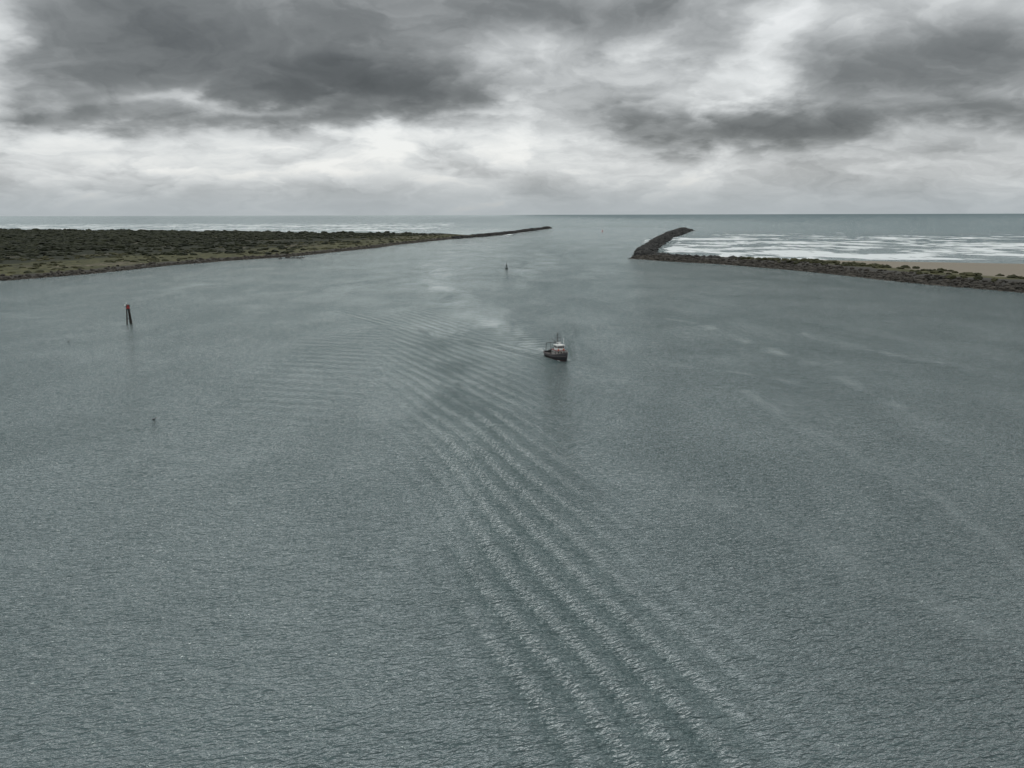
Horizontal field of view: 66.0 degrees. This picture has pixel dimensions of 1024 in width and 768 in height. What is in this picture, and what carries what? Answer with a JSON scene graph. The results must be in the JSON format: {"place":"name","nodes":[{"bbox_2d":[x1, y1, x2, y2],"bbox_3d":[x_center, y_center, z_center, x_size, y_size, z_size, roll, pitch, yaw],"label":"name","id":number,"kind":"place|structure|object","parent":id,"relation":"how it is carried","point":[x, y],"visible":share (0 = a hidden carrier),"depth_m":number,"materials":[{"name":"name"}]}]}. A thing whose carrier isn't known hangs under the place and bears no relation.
{"place":"outdoors","nodes":[
{"label":"outdoors","id":0,"kind":"place"},
{"bbox_2d":[0,237,454,280],"bbox_3d":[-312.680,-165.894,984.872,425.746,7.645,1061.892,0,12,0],"label":"riprap shore","id":1,"kind":"structure","parent":0,"point":[83,272],"depth_m":752.89,"materials":[{"name":"grey stone"}]},
{"bbox_2d":[0,230,472,280],"bbox_3d":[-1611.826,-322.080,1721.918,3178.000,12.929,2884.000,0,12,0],"label":"grassy headland","id":2,"kind":"structure","parent":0,"point":[96,263],"depth_m":831.50,"materials":[{"name":"green plant"}]},
{"bbox_2d":[0,228,440,261],"bbox_3d":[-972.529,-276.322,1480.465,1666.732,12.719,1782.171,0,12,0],"label":"shore pine thicket","id":3,"kind":"object","parent":2,"relation":"on","point":[66,241],"visible":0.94,"depth_m":1229.30,"materials":[{"name":"green plant"}]},
{"bbox_2d":[0,234,455,272],"bbox_3d":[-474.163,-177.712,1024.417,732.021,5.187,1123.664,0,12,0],"label":"shrubs","id":4,"kind":"object","parent":2,"relation":"on","point":[36,265],"visible":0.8,"depth_m":807.92,"materials":[{"name":"green plant"}]},
{"bbox_2d":[0,214,1023,767],"bbox_3d":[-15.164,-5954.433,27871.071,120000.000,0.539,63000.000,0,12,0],"label":"water","id":5,"kind":"structure","parent":0,"point":[426,504],"depth_m":126.18,"materials":[{"name":"grey liquid"}]},
{"bbox_2d":[124,303,132,323],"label":"channel marker","id":6,"kind":"object","parent":5,"relation":"in","point":[128,313],"visible":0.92,"depth_m":331.86,"materials":[{"name":"metal"}]},
{"bbox_2d":[278,257,304,258],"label":"tidal rocks","id":7,"kind":"object","parent":5,"relation":"in","point":[292,257],"visible":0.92,"depth_m":837.28,"materials":[{"name":"grey stone"}]},
{"bbox_2d":[452,226,551,238],"bbox_3d":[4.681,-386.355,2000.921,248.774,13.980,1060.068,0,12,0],"label":"rock jetty","id":8,"kind":"object","parent":5,"relation":"in","point":[500,233],"visible":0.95,"depth_m":1749.66,"materials":[{"name":"grey stone"}]},
{"bbox_2d":[543,350,567,360],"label":"hull","id":9,"kind":"object","parent":5,"relation":"in","point":[559,357],"visible":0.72,"depth_m":247.80,"materials":[{"name":"paint"}]},
{"bbox_2d":[632,227,742,258],"bbox_3d":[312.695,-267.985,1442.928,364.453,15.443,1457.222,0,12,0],"label":"rock jetty","id":10,"kind":"object","parent":5,"relation":"in","point":[651,246],"visible":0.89,"depth_m":1035.22,"materials":[{"name":"grey stone"}]},
{"bbox_2d":[0,0,1023,215],"label":"sky","id":11,"kind":"structure","parent":0,"point":[108,107],"materials":[{"name":"grey"}]},
{"bbox_2d":[628,254,1023,292],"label":"riprap bank","id":12,"kind":"structure","parent":0,"point":[901,277],"depth_m":581.63,"materials":[{"name":"grey stone"}]},
{"bbox_2d":[648,256,1023,291],"bbox_3d":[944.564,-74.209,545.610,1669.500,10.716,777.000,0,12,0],"label":"sandy spit","id":13,"kind":"structure","parent":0,"point":[989,271],"depth_m":612.77,"materials":[{"name":"beige sand"}]},
{"bbox_2d":[723,256,1023,281],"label":"bank shrubs","id":14,"kind":"object","parent":13,"relation":"on","point":[941,270],"visible":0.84,"depth_m":599.04,"materials":[{"name":"green plant"}]}
]}

